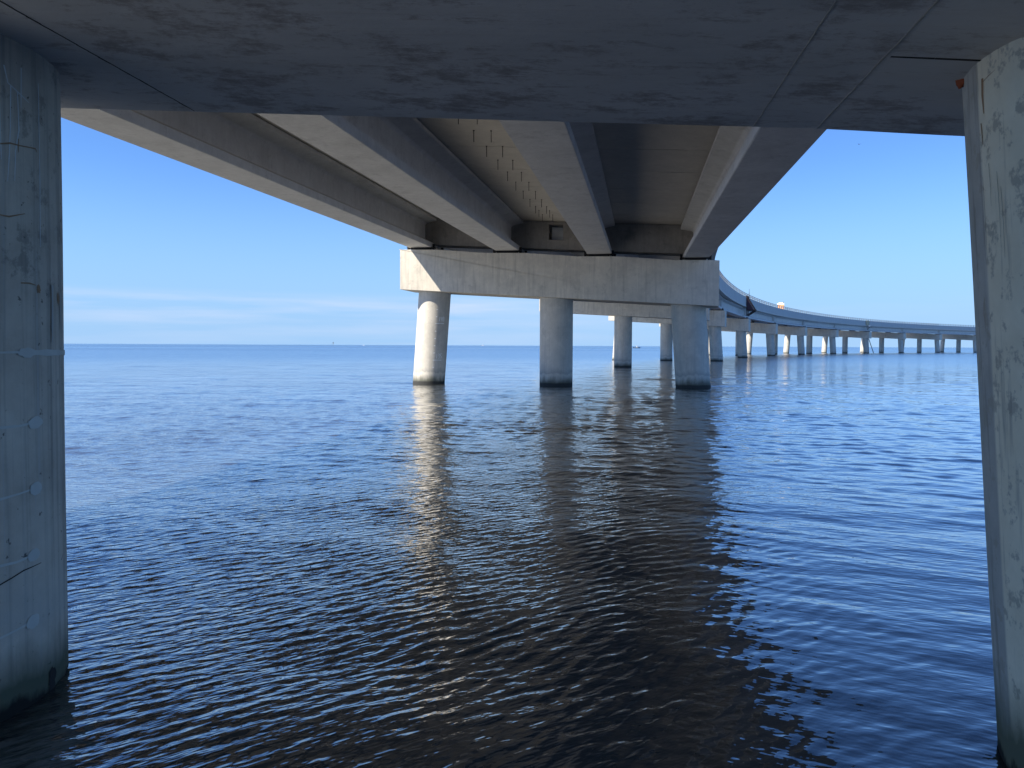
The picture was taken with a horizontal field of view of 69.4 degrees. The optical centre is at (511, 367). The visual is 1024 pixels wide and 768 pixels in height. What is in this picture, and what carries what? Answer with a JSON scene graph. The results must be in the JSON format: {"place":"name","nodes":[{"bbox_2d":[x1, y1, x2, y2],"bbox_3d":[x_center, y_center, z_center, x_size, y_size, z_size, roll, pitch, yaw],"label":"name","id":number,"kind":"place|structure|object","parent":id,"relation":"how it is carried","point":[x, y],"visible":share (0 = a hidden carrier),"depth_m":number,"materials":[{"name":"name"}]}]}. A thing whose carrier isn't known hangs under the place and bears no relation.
{"place":"outdoors","nodes":[
{"label":"outdoors","id":0,"kind":"place"},
{"bbox_2d":[0,344,1007,767],"bbox_3d":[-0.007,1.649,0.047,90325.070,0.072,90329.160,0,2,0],"label":"water","id":1,"kind":"structure","parent":0,"point":[354,556],"depth_m":5.62,"materials":[{"name":"blue liquid"}]},
{"bbox_2d":[0,0,1023,767],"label":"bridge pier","id":2,"kind":"structure","parent":1,"relation":"in","point":[928,66],"depth_m":3.15,"materials":[{"name":"concrete"}]},
{"bbox_2d":[61,108,826,257],"bbox_3d":[-0.630,-5.699,16.950,13.902,4.396,28.237,1,2,10],"label":"bridge span","id":3,"kind":"object","parent":2,"relation":"on","point":[691,191],"visible":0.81,"depth_m":18.13,"materials":[{"name":"concrete"}]},
{"bbox_2d":[399,244,719,388],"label":"bridge pier","id":4,"kind":"structure","parent":1,"relation":"in","point":[687,290],"depth_m":29.95,"materials":[{"name":"concrete"}]},
{"bbox_2d":[435,225,717,259],"bbox_3d":[5.135,-6.905,44.044,13.902,4.297,28.237,1,2,14],"label":"bridge span","id":5,"kind":"object","parent":4,"relation":"on","point":[556,232],"visible":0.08,"depth_m":35.39,"materials":[{"name":"concrete"}]},
{"bbox_2d":[539,299,708,367],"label":"bridge pier","id":6,"kind":"structure","parent":1,"relation":"in","point":[623,314],"depth_m":56.96,"materials":[{"name":"concrete"}]},
{"bbox_2d":[711,270,728,308],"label":"bridge span","id":7,"kind":"object","parent":6,"relation":"on","point":[723,289],"visible":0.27,"depth_m":76.12,"materials":[{"name":"concrete"}]},
{"bbox_2d":[608,308,726,360],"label":"bridge pier","id":8,"kind":"structure","parent":1,"relation":"in","point":[716,322],"depth_m":81.91,"materials":[{"name":"concrete"}]},
{"bbox_2d":[709,281,751,317],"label":"bridge span","id":9,"kind":"object","parent":8,"relation":"on","point":[734,304],"visible":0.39,"depth_m":92.59,"materials":[{"name":"concrete"}]},
{"bbox_2d":[746,295,756,315],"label":"work platform","id":10,"kind":"structure","parent":9,"relation":"hanging from","point":[749,307],"depth_m":100.36,"materials":[{"name":"metal"}]},
{"bbox_2d":[659,317,750,357],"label":"bridge pier","id":11,"kind":"structure","parent":1,"relation":"in","point":[740,326],"depth_m":106.48,"materials":[{"name":"concrete"}]},
{"bbox_2d":[727,296,778,322],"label":"bridge span","id":12,"kind":"object","parent":11,"relation":"on","point":[765,313],"visible":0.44,"depth_m":119.34,"materials":[{"name":"concrete"}]},
{"bbox_2d":[709,321,777,355],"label":"bridge pier","id":13,"kind":"structure","parent":1,"relation":"in","point":[769,330],"depth_m":130.87,"materials":[{"name":"concrete"}]},
{"bbox_2d":[753,305,807,326],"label":"bridge span","id":14,"kind":"object","parent":13,"relation":"on","point":[789,318],"visible":0.52,"depth_m":141.64,"materials":[{"name":"concrete"}]},
{"bbox_2d":[746,325,806,354],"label":"bridge pier","id":15,"kind":"structure","parent":1,"relation":"in","point":[800,332],"depth_m":154.78,"materials":[{"name":"concrete"}]},
{"bbox_2d":[783,328,838,353],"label":"bridge pier","id":16,"kind":"structure","parent":1,"relation":"in","point":[831,334],"depth_m":177.94,"materials":[{"name":"concrete"}]},
{"bbox_2d":[787,311,838,328],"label":"bridge span","id":17,"kind":"object","parent":16,"relation":"on","point":[822,322],"visible":0.54,"depth_m":164.53,"materials":[{"name":"concrete"}]},
{"bbox_2d":[808,316,871,330],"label":"bridge span","id":18,"kind":"object","parent":16,"relation":"on","point":[850,324],"visible":0.45,"depth_m":185.60,"materials":[{"name":"concrete"}]},
{"bbox_2d":[821,330,871,352],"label":"bridge pier","id":19,"kind":"structure","parent":1,"relation":"in","point":[864,335],"depth_m":199.22,"materials":[{"name":"concrete"}]},
{"bbox_2d":[860,331,905,352],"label":"bridge pier","id":20,"kind":"structure","parent":1,"relation":"in","point":[881,336],"depth_m":218.57,"materials":[{"name":"concrete"}]},
{"bbox_2d":[827,319,905,332],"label":"bridge span","id":21,"kind":"object","parent":20,"relation":"on","point":[886,326],"visible":0.56,"depth_m":205.71,"materials":[{"name":"concrete"}]},
{"bbox_2d":[876,321,941,333],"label":"bridge span","id":22,"kind":"object","parent":20,"relation":"on","point":[923,328],"visible":0.62,"depth_m":224.57,"materials":[{"name":"concrete"}]},
{"bbox_2d":[903,333,941,352],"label":"bridge pier","id":23,"kind":"structure","parent":1,"relation":"in","point":[919,337],"depth_m":236.46,"materials":[{"name":"concrete"}]},
{"bbox_2d":[899,322,975,334],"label":"bridge span","id":24,"kind":"object","parent":23,"relation":"on","point":[959,330],"visible":0.45,"depth_m":240.84,"materials":[{"name":"concrete"}]},
{"bbox_2d":[940,334,976,352],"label":"bridge pier","id":25,"kind":"structure","parent":1,"relation":"in","point":[958,338],"depth_m":254.00,"materials":[{"name":"concrete"}]},
{"bbox_2d":[61,118,974,347],"label":"sky","id":26,"kind":"structure","parent":0,"point":[158,248],"materials":[{"name":"blue"}]}
]}

